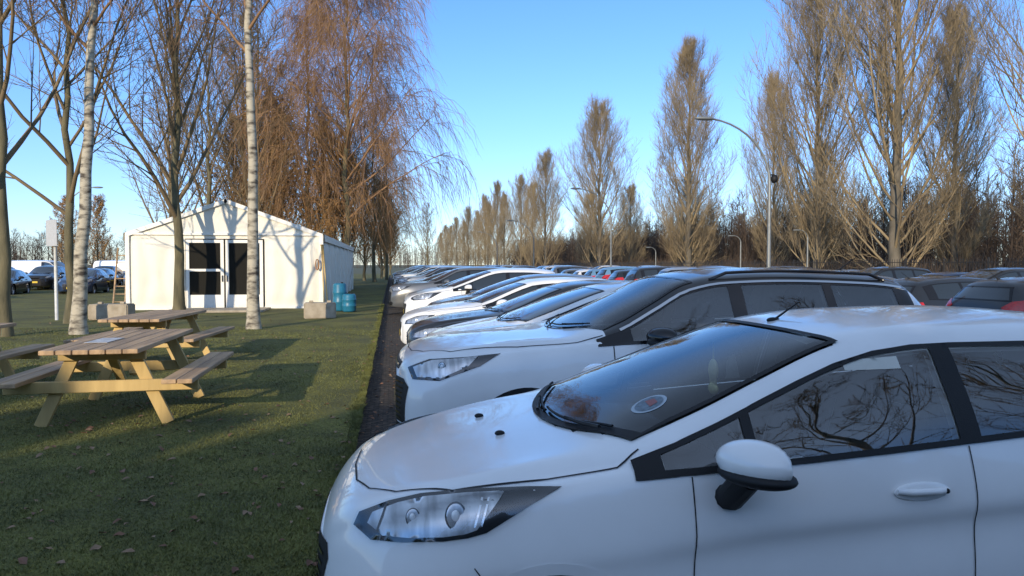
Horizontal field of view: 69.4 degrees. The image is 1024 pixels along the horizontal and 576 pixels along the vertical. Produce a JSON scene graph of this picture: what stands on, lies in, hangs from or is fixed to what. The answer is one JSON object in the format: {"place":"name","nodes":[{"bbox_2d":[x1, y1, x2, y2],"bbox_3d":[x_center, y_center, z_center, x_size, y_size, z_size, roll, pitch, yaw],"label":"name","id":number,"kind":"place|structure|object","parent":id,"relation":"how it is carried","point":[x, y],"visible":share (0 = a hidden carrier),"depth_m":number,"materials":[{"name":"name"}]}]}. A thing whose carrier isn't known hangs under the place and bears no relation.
{"place":"outdoors","nodes":[
{"label":"outdoors","id":0,"kind":"place"},
{"bbox_2d":[0,274,388,575],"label":"lawn","id":1,"kind":"structure","parent":0,"point":[34,307],"depth_m":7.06,"materials":[{"name":"green plant"}]},
{"bbox_2d":[0,323,54,376],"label":"picnic table","id":2,"kind":"object","parent":1,"relation":"on","point":[26,352],"visible":0.79,"depth_m":9.80,"materials":[{"name":"brown wood"}]},
{"bbox_2d":[46,220,58,319],"bbox_3d":[-13.146,-0.513,21.253,0.600,2.875,0.146,1,2,33],"label":"sign post","id":3,"kind":"object","parent":1,"relation":"on","point":[51,232],"visible":1,"depth_m":21.23,"materials":[{"name":"white metal"}]},
{"bbox_2d":[40,195,78,262],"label":"autumn tree","id":4,"kind":"object","parent":1,"relation":"on","point":[61,231],"visible":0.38,"depth_m":87.10,"materials":[{"name":"brown plant"}]},
{"bbox_2d":[0,0,133,336],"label":"bare tree","id":5,"kind":"object","parent":1,"relation":"on","point":[5,278],"visible":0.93,"depth_m":16.33,"materials":[{"name":"brown plant"}]},
{"bbox_2d":[73,193,116,266],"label":"autumn tree","id":6,"kind":"object","parent":1,"relation":"on","point":[96,223],"visible":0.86,"depth_m":78.72,"materials":[{"name":"brown plant"}]},
{"bbox_2d":[0,0,195,334],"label":"birch tree","id":7,"kind":"object","parent":1,"relation":"on","point":[78,325],"visible":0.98,"depth_m":16.98,"materials":[{"name":"white plant"}]},
{"bbox_2d":[3,0,203,323],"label":"bare tree","id":8,"kind":"object","parent":1,"relation":"on","point":[71,181],"visible":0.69,"depth_m":20.09,"materials":[{"name":"brown plant"}]},
{"bbox_2d":[88,302,134,319],"bbox_3d":[-11.705,0.658,21.638,1.100,0.510,0.600,0,2,-6],"label":"ballast block","id":9,"kind":"object","parent":1,"relation":"on","point":[100,310],"depth_m":21.35,"materials":[{"name":"concrete"}]},
{"bbox_2d":[0,329,233,426],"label":"picnic table","id":10,"kind":"object","parent":1,"relation":"on","point":[133,346],"visible":0.95,"depth_m":7.42,"materials":[{"name":"brown wood"}]},
{"bbox_2d":[85,338,121,342],"bbox_3d":[-4.287,0.549,7.786,0.220,0.003,0.500,0,2,-9],"label":"paper sheet","id":11,"kind":"object","parent":10,"relation":"on","point":[103,340],"visible":1,"depth_m":7.74,"materials":[{"name":"white paper"}]},
{"bbox_2d":[112,248,125,302],"bbox_3d":[-13.944,-0.337,26.362,0.452,2.213,0.559,0,2,-9],"label":"step ladder","id":12,"kind":"object","parent":1,"relation":"on","point":[115,278],"visible":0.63,"depth_m":26.31,"materials":[{"name":"brown wood"}]},
{"bbox_2d":[3,0,280,309],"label":"bare tree","id":13,"kind":"object","parent":1,"relation":"on","point":[175,163],"visible":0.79,"depth_m":24.73,"materials":[{"name":"brown plant"}]},
{"bbox_2d":[63,310,234,361],"bbox_3d":[-5.732,0.832,11.970,1.822,0.819,2.300,0,2,-6],"label":"picnic table","id":14,"kind":"object","parent":1,"relation":"on","point":[163,319],"visible":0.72,"depth_m":11.46,"materials":[{"name":"brown wood"}]},
{"bbox_2d":[94,20,227,222],"bbox_3d":[-23.963,-9.242,51.459,8.887,18.501,7.978,0,2,-10],"label":"bare tree","id":15,"kind":"object","parent":1,"relation":"on","point":[162,114],"visible":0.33,"depth_m":50.44,"materials":[{"name":"brown plant"}]},
{"bbox_2d":[1,311,397,575],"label":"fallen leaves","id":16,"kind":"object","parent":1,"relation":"on","point":[22,560],"visible":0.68,"depth_m":5.59,"materials":[{"name":"brown plant"}]},
{"bbox_2d":[131,1,276,217],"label":"bare tree","id":17,"kind":"object","parent":1,"relation":"on","point":[210,190],"visible":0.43,"depth_m":48.88,"materials":[{"name":"brown plant"}]},
{"bbox_2d":[180,114,247,210],"bbox_3d":[-22.263,-7.015,56.739,5.755,13.699,7.343,2,3,44],"label":"autumn tree","id":18,"kind":"object","parent":1,"relation":"on","point":[218,194],"visible":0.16,"depth_m":56.52,"materials":[{"name":"brown plant"}]},
{"bbox_2d":[169,307,270,312],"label":"paving slab","id":19,"kind":"structure","parent":1,"relation":"on","point":[228,310],"depth_m":25.16,"materials":[{"name":"concrete"}]},
{"bbox_2d":[123,199,353,309],"bbox_3d":[-11.868,-1.536,36.654,6.860,3.943,20.910,0,2,-9],"label":"marquee tent","id":20,"kind":"object","parent":1,"relation":"on","point":[215,234],"visible":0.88,"depth_m":26.45,"materials":[{"name":"fabric"}]},
{"bbox_2d":[185,240,224,307],"bbox_3d":[-10.917,-0.496,26.308,1.280,2.440,0.125,0,2,-9],"label":"door","id":21,"kind":"structure","parent":20,"relation":"in","point":[205,286],"depth_m":26.32,"materials":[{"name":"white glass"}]},
{"bbox_2d":[225,240,263,307],"bbox_3d":[-9.594,-0.503,26.522,1.280,2.440,0.125,0,2,-9],"label":"door","id":22,"kind":"structure","parent":20,"relation":"in","point":[235,250],"depth_m":26.50,"materials":[{"name":"white glass"}]},
{"bbox_2d":[195,0,310,215],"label":"bare tree","id":23,"kind":"object","parent":1,"relation":"on","point":[227,50],"visible":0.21,"depth_m":52.25,"materials":[{"name":"brown plant"}]},
{"bbox_2d":[180,0,332,214],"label":"bare tree","id":24,"kind":"object","parent":1,"relation":"on","point":[259,146],"visible":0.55,"depth_m":47.28,"materials":[{"name":"brown plant"}]},
{"bbox_2d":[131,0,393,328],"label":"birch tree","id":25,"kind":"object","parent":1,"relation":"on","point":[253,320],"visible":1,"depth_m":18.27,"materials":[{"name":"white plant"}]},
{"bbox_2d":[217,84,320,226],"bbox_3d":[-15.915,-7.243,50.528,7.802,14.555,6.114,1,2,34],"label":"autumn tree","id":26,"kind":"object","parent":1,"relation":"on","point":[279,211],"visible":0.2,"depth_m":50.58,"materials":[{"name":"brown plant"}]},
{"bbox_2d":[263,110,314,240],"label":"autumn tree","id":27,"kind":"object","parent":1,"relation":"on","point":[294,189],"visible":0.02,"depth_m":67.58,"materials":[{"name":"brown plant"}]},
{"bbox_2d":[237,0,393,248],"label":"birch tree","id":28,"kind":"object","parent":1,"relation":"on","point":[293,60],"visible":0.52,"depth_m":48.74,"materials":[{"name":"brown plant"}]},
{"bbox_2d":[304,300,335,318],"bbox_3d":[-5.706,0.637,22.002,0.920,0.530,0.600,0,2,-13],"label":"ballast block","id":29,"kind":"object","parent":1,"relation":"on","point":[317,310],"depth_m":21.72,"materials":[{"name":"concrete"}]},
{"bbox_2d":[300,162,353,241],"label":"autumn tree","id":30,"kind":"object","parent":1,"relation":"on","point":[326,202],"visible":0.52,"depth_m":48.68,"materials":[{"name":"brown plant"}]},
{"bbox_2d":[184,0,484,289],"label":"birch tree","id":31,"kind":"object","parent":1,"relation":"on","point":[381,50],"visible":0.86,"depth_m":47.16,"materials":[{"name":"brown plant"}]},
{"bbox_2d":[300,140,373,254],"bbox_3d":[-11.904,-5.269,50.042,4.460,10.616,5.691,0,2,6],"label":"autumn tree","id":32,"kind":"object","parent":1,"relation":"on","point":[353,240],"visible":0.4,"depth_m":50.34,"materials":[{"name":"brown plant"}]},
{"bbox_2d":[332,282,346,310],"bbox_3d":[-5.966,0.292,25.597,0.496,0.990,0.496,0,2,-9],"label":"water barrel","id":33,"kind":"object","parent":1,"relation":"on","point":[339,290],"visible":0.77,"depth_m":25.39,"materials":[{"name":"blue plastic"}]},
{"bbox_2d":[294,84,386,246],"bbox_3d":[-14.864,-9.094,62.042,7.559,17.528,8.419,0,2,5],"label":"bare tree","id":34,"kind":"object","parent":1,"relation":"on","point":[370,163],"visible":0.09,"depth_m":62.78,"materials":[{"name":"brown plant"}]},
{"bbox_2d":[298,111,383,248],"bbox_3d":[-13.647,-7.242,58.520,7.527,14.041,5.898,-2,2,-40],"label":"autumn tree","id":35,"kind":"object","parent":1,"relation":"on","point":[333,185],"visible":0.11,"depth_m":58.06,"materials":[{"name":"brown plant"}]},
{"bbox_2d":[342,293,356,311],"bbox_3d":[-5.540,0.481,25.166,0.496,0.640,0.496,0,2,-9],"label":"water barrel","id":36,"kind":"object","parent":1,"relation":"on","point":[349,303],"visible":1,"depth_m":24.97,"materials":[{"name":"blue plastic"}]},
{"bbox_2d":[344,161,394,280],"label":"autumn tree","id":37,"kind":"object","parent":1,"relation":"on","point":[366,258],"visible":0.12,"depth_m":72.26,"materials":[{"name":"brown plant"}]},
{"bbox_2d":[312,89,432,281],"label":"birch tree","id":38,"kind":"object","parent":1,"relation":"on","point":[373,247],"visible":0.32,"depth_m":66.55,"materials":[{"name":"brown plant"}]},
{"bbox_2d":[362,184,401,277],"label":"autumn tree","id":39,"kind":"object","parent":1,"relation":"on","point":[382,268],"visible":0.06,"depth_m":84.59,"materials":[{"name":"brown plant"}]},
{"bbox_2d":[368,195,411,276],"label":"autumn tree","id":40,"kind":"object","parent":1,"relation":"on","point":[391,245],"visible":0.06,"depth_m":98.42,"materials":[{"name":"brown plant"}]},
{"bbox_2d":[378,206,408,274],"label":"autumn tree","id":41,"kind":"object","parent":1,"relation":"on","point":[394,262],"visible":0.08,"depth_m":113.21,"materials":[{"name":"brown plant"}]},
{"bbox_2d":[354,130,437,279],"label":"birch tree","id":42,"kind":"object","parent":1,"relation":"on","point":[386,262],"visible":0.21,"depth_m":76.79,"materials":[{"name":"brown plant"}]},
{"bbox_2d":[355,277,405,450],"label":"paved path","id":43,"kind":"structure","parent":0,"point":[385,391],"depth_m":10.90,"materials":[{"name":"asphalt"}]},
{"bbox_2d":[3,0,1023,264],"label":"sky","id":44,"kind":"structure","parent":0,"point":[521,72],"materials":[{"name":"blue"}]},
{"bbox_2d":[88,265,1000,276],"bbox_3d":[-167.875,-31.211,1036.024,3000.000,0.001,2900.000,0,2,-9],"label":"ground","id":45,"kind":"structure","parent":0,"point":[356,270],"depth_m":252.79,"materials":[{"name":"green plant"}]},
{"bbox_2d":[10,267,31,294],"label":"parked car","id":46,"kind":"object","parent":45,"relation":"on","point":[21,280],"visible":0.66,"depth_m":40.64,"materials":[{"name":"black paint"}]},
{"bbox_2d":[11,260,64,272],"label":"parked car","id":47,"kind":"object","parent":45,"relation":"on","point":[28,266],"visible":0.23,"depth_m":58.33,"materials":[{"name":"white paint"}]},
{"bbox_2d":[25,266,65,289],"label":"parked car","id":48,"kind":"object","parent":45,"relation":"on","point":[41,276],"visible":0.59,"depth_m":46.71,"materials":[{"name":"black paint"}]},
{"bbox_2d":[10,221,126,267],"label":"distant treeline","id":49,"kind":"object","parent":45,"relation":"on","point":[15,255],"visible":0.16,"depth_m":113.92,"materials":[{"name":"brown plant"}]},
{"bbox_2d":[58,266,109,293],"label":"parked car","id":50,"kind":"object","parent":45,"relation":"on","point":[98,279],"visible":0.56,"depth_m":41.30,"materials":[{"name":"blue paint"}]},
{"bbox_2d":[97,268,118,287],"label":"parked car","id":51,"kind":"object","parent":45,"relation":"on","point":[110,273],"visible":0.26,"depth_m":49.12,"materials":[{"name":"black paint"}]},
{"bbox_2d":[93,260,124,275],"bbox_3d":[-30.434,-1.203,59.113,5.228,2.050,2.442,0,2,-4],"label":"van","id":52,"kind":"object","parent":45,"relation":"on","point":[106,262],"visible":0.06,"depth_m":58.16,"materials":[{"name":"white paint"}]},
{"bbox_2d":[94,265,123,284],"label":"parked car","id":53,"kind":"object","parent":45,"relation":"on","point":[120,274],"visible":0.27,"depth_m":55.70,"materials":[{"name":"grey paint"}]},
{"bbox_2d":[411,202,446,264],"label":"bare tree","id":54,"kind":"object","parent":45,"relation":"on","point":[426,238],"visible":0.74,"depth_m":118.93,"materials":[{"name":"brown plant"}]},
{"bbox_2d":[353,243,515,267],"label":"distant treeline","id":55,"kind":"object","parent":45,"relation":"on","point":[407,260],"visible":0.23,"depth_m":398.12,"materials":[{"name":"brown plant"}]},
{"bbox_2d":[438,224,451,265],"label":"poplar tree","id":56,"kind":"object","parent":45,"relation":"on","point":[440,241],"visible":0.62,"depth_m":348.56,"materials":[{"name":"brown plant"}]},
{"bbox_2d":[442,225,457,265],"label":"poplar tree","id":57,"kind":"object","parent":45,"relation":"on","point":[446,250],"visible":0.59,"depth_m":316.78,"materials":[{"name":"brown plant"}]},
{"bbox_2d":[501,121,1023,270],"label":"distant wood","id":58,"kind":"object","parent":45,"relation":"on","point":[1013,235],"visible":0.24,"depth_m":74.18,"materials":[{"name":"brown plant"}]},
{"label":"verge grass","id":59,"kind":"structure","parent":45,"relation":"on","visible":0},
{"bbox_2d":[447,216,463,265],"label":"poplar tree","id":60,"kind":"object","parent":59,"relation":"on","point":[455,234],"visible":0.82,"depth_m":289.28,"materials":[{"name":"brown plant"}]},
{"bbox_2d":[455,220,471,265],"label":"poplar tree","id":61,"kind":"object","parent":59,"relation":"on","point":[460,260],"visible":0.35,"depth_m":267.78,"materials":[{"name":"brown plant"}]},
{"bbox_2d":[456,206,476,265],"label":"poplar tree","id":62,"kind":"object","parent":59,"relation":"on","point":[468,216],"visible":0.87,"depth_m":245.76,"materials":[{"name":"brown plant"}]},
{"bbox_2d":[470,210,483,265],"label":"poplar tree","id":63,"kind":"object","parent":59,"relation":"on","point":[473,247],"visible":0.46,"depth_m":226.46,"materials":[{"name":"brown plant"}]},
{"bbox_2d":[471,192,496,265],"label":"poplar tree","id":64,"kind":"object","parent":59,"relation":"on","point":[483,198],"visible":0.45,"depth_m":208.63,"materials":[{"name":"brown plant"}]},
{"bbox_2d":[475,199,501,264],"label":"poplar tree","id":65,"kind":"object","parent":59,"relation":"on","point":[487,207],"visible":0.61,"depth_m":194.59,"materials":[{"name":"brown plant"}]},
{"bbox_2d":[483,178,509,264],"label":"poplar tree","id":66,"kind":"object","parent":59,"relation":"on","point":[497,187],"visible":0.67,"depth_m":177.65,"materials":[{"name":"brown plant"}]},
{"bbox_2d":[490,191,516,264],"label":"poplar tree","id":67,"kind":"object","parent":59,"relation":"on","point":[503,228],"visible":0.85,"depth_m":166.14,"materials":[{"name":"brown plant"}]},
{"bbox_2d":[497,171,539,265],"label":"poplar tree","id":68,"kind":"object","parent":59,"relation":"on","point":[520,189],"visible":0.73,"depth_m":150.47,"materials":[{"name":"brown plant"}]},
{"bbox_2d":[515,182,547,266],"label":"poplar tree","id":69,"kind":"object","parent":59,"relation":"on","point":[531,203],"visible":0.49,"depth_m":138.76,"materials":[{"name":"brown plant"}]},
{"bbox_2d":[522,145,571,265],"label":"poplar tree","id":70,"kind":"object","parent":59,"relation":"on","point":[545,159],"visible":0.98,"depth_m":120.48,"materials":[{"name":"brown plant"}]},
{"bbox_2d":[569,190,612,264],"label":"poplar tree","id":71,"kind":"object","parent":59,"relation":"on","point":[590,253],"visible":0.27,"depth_m":112.98,"materials":[{"name":"brown plant"}]},
{"bbox_2d":[541,90,646,266],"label":"poplar tree","id":72,"kind":"object","parent":59,"relation":"on","point":[599,112],"visible":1,"depth_m":93.00,"materials":[{"name":"brown plant"}]},
{"bbox_2d":[612,180,654,262],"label":"poplar tree","id":73,"kind":"object","parent":59,"relation":"on","point":[630,237],"visible":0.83,"depth_m":103.24,"materials":[{"name":"brown plant"}]},
{"bbox_2d":[655,173,717,265],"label":"poplar tree","id":74,"kind":"object","parent":59,"relation":"on","point":[675,216],"visible":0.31,"depth_m":75.39,"materials":[{"name":"brown plant"}]},
{"bbox_2d":[640,31,743,266],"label":"poplar tree","id":75,"kind":"object","parent":59,"relation":"on","point":[686,54],"visible":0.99,"depth_m":65.10,"materials":[{"name":"brown plant"}]},
{"bbox_2d":[514,243,1023,272],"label":"undergrowth","id":76,"kind":"object","parent":59,"relation":"on","point":[866,265],"depth_m":49.42,"materials":[{"name":"plant"}]},
{"bbox_2d":[734,64,811,264],"bbox_3d":[23.027,-10.079,64.898,7.222,19.412,7.198,-1,2,-31],"label":"poplar tree","id":77,"kind":"object","parent":59,"relation":"on","point":[774,248],"visible":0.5,"depth_m":64.73,"materials":[{"name":"brown plant"}]},
{"bbox_2d":[554,257,1023,272],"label":"metal fence","id":78,"kind":"object","parent":59,"relation":"on","point":[843,262],"visible":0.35,"depth_m":41.20,"materials":[{"name":"grey metal"}]},
{"bbox_2d":[786,142,846,268],"bbox_3d":[22.398,-5.633,54.300,4.813,11.161,5.008,0,2,8],"label":"poplar tree","id":79,"kind":"object","parent":59,"relation":"on","point":[826,232],"visible":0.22,"depth_m":53.96,"materials":[{"name":"brown plant"}]},
{"bbox_2d":[733,0,903,268],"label":"poplar tree","id":80,"kind":"object","parent":59,"relation":"on","point":[808,21],"visible":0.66,"depth_m":45.15,"materials":[{"name":"brown plant"}]},
{"bbox_2d":[791,0,1021,268],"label":"poplar tree","id":81,"kind":"object","parent":59,"relation":"on","point":[891,112],"visible":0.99,"depth_m":37.12,"materials":[{"name":"brown plant"}]},
{"bbox_2d":[893,0,1023,271],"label":"poplar tree","id":82,"kind":"object","parent":59,"relation":"on","point":[953,246],"visible":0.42,"depth_m":43.27,"materials":[{"name":"brown plant"}]},
{"bbox_2d":[953,0,1023,219],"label":"poplar tree","id":83,"kind":"object","parent":59,"relation":"on","point":[1020,68],"visible":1,"depth_m":29.35,"materials":[{"name":"brown plant"}]},
{"label":"car park surface","id":84,"kind":"structure","parent":0,"visible":0},
{"bbox_2d":[393,266,442,284],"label":"parked car","id":85,"kind":"object","parent":84,"relation":"on","point":[395,277],"visible":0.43,"depth_m":45.80,"materials":[{"name":"white paint"}]},
{"bbox_2d":[396,266,472,283],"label":"parked car","id":86,"kind":"object","parent":84,"relation":"on","point":[425,275],"visible":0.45,"depth_m":38.07,"materials":[{"name":"silver paint"}]},
{"bbox_2d":[404,274,473,300],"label":"parked car","id":87,"kind":"object","parent":84,"relation":"on","point":[437,287],"visible":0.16,"depth_m":22.17,"materials":[{"name":"silver paint"}]},
{"bbox_2d":[389,265,507,307],"bbox_3d":[-1.927,0.026,25.380,4.536,1.736,2.342,0,2,-8],"label":"parked car","id":88,"kind":"object","parent":84,"relation":"on","point":[398,293],"visible":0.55,"depth_m":24.47,"materials":[{"name":"grey paint"}]},
{"bbox_2d":[403,266,554,313],"bbox_3d":[-0.722,0.222,19.760,4.316,1.701,2.310,0,2,-9],"label":"parked car","id":89,"kind":"object","parent":84,"relation":"on","point":[468,284],"visible":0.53,"depth_m":19.00,"materials":[{"name":"white paint"}]},
{"bbox_2d":[400,272,613,343],"bbox_3d":[0.186,0.472,14.355,4.678,1.545,2.320,0,2,-10],"label":"parked car","id":90,"kind":"object","parent":84,"relation":"on","point":[408,319],"visible":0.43,"depth_m":13.67,"materials":[{"name":"white paint"}]},
{"bbox_2d":[427,270,594,305],"bbox_3d":[0.105,0.371,16.907,4.236,1.584,2.310,0,2,-8],"label":"parked car","id":91,"kind":"object","parent":84,"relation":"on","point":[479,292],"visible":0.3,"depth_m":16.46,"materials":[{"name":"grey paint"}]},
{"bbox_2d":[406,280,633,343],"bbox_3d":[0.680,0.555,11.741,4.678,1.545,2.320,0,2,-8],"label":"parked car","id":92,"kind":"object","parent":84,"relation":"on","point":[421,328],"visible":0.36,"depth_m":11.15,"materials":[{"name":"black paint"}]},
{"bbox_2d":[551,266,588,272],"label":"parked car","id":93,"kind":"object","parent":84,"relation":"on","point":[557,269],"visible":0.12,"depth_m":46.40,"materials":[{"name":"grey paint"}]},
{"bbox_2d":[424,281,721,336],"bbox_3d":[0.917,0.614,9.270,4.236,1.584,2.310,0,2,-9],"label":"parked car","id":94,"kind":"object","parent":84,"relation":"on","point":[559,304],"visible":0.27,"depth_m":8.80,"materials":[{"name":"white paint"}]},
{"bbox_2d":[570,188,611,266],"bbox_3d":[5.553,-3.473,51.771,3.037,7.053,0.260,0,2,-9],"label":"street lamp","id":95,"kind":"object","parent":84,"relation":"on","point":[610,225],"visible":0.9,"depth_m":51.93,"materials":[{"name":"metal"}]},
{"bbox_2d":[595,266,634,278],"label":"parked car","id":96,"kind":"object","parent":84,"relation":"on","point":[605,272],"visible":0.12,"depth_m":35.87,"materials":[{"name":"blue paint"}]},
{"bbox_2d":[607,269,630,279],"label":"parked car","id":97,"kind":"object","parent":84,"relation":"on","point":[619,275],"visible":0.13,"depth_m":33.34,"materials":[{"name":"red paint"}]},
{"bbox_2d":[624,264,672,279],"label":"parked car","id":98,"kind":"object","parent":84,"relation":"on","point":[635,273],"visible":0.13,"depth_m":30.67,"materials":[{"name":"black paint"}]},
{"bbox_2d":[395,256,920,423],"bbox_3d":[1.301,0.603,6.565,4.628,1.778,2.360,0,2,-9],"label":"parked car","id":99,"kind":"object","parent":84,"relation":"on","point":[437,373],"visible":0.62,"depth_m":5.92,"materials":[{"name":"white metal"}]},
{"bbox_2d":[316,302,1023,575],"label":"parked car","id":100,"kind":"object","parent":84,"relation":"on","point":[899,451],"visible":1,"depth_m":2.77,"materials":[{"name":"white metal"}]},
{"bbox_2d":[658,265,693,273],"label":"parked car","id":101,"kind":"object","parent":84,"relation":"on","point":[673,268],"visible":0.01,"depth_m":28.22,"materials":[{"name":"silver paint"}]},
{"bbox_2d":[694,116,777,267],"bbox_3d":[8.187,-2.688,27.073,3.237,7.053,0.278,0,2,-8],"label":"street lamp","id":102,"kind":"object","parent":84,"relation":"on","point":[772,178],"visible":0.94,"depth_m":27.21,"materials":[{"name":"metal"}]},
{"bbox_2d":[858,266,931,278],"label":"parked car","id":103,"kind":"object","parent":84,"relation":"on","point":[893,271],"visible":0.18,"depth_m":26.86,"materials":[{"name":"black paint"}]},
{"bbox_2d":[893,272,985,305],"bbox_3d":[9.923,0.427,15.763,4.678,1.545,2.320,0,2,-10],"label":"parked car","id":104,"kind":"object","parent":84,"relation":"on","point":[937,290],"visible":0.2,"depth_m":14.88,"materials":[{"name":"black paint"}]},
{"bbox_2d":[916,272,967,276],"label":"parked car","id":105,"kind":"object","parent":84,"relation":"on","point":[944,274],"visible":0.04,"depth_m":24.60,"materials":[{"name":"blue paint"}]},
{"bbox_2d":[945,272,1023,311],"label":"parked car","id":106,"kind":"object","parent":84,"relation":"on","point":[1006,293],"visible":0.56,"depth_m":12.35,"materials":[{"name":"black paint"}]},
{"bbox_2d":[960,267,1023,278],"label":"parked car","id":107,"kind":"object","parent":84,"relation":"on","point":[1003,272],"visible":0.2,"depth_m":21.81,"materials":[{"name":"black paint"}]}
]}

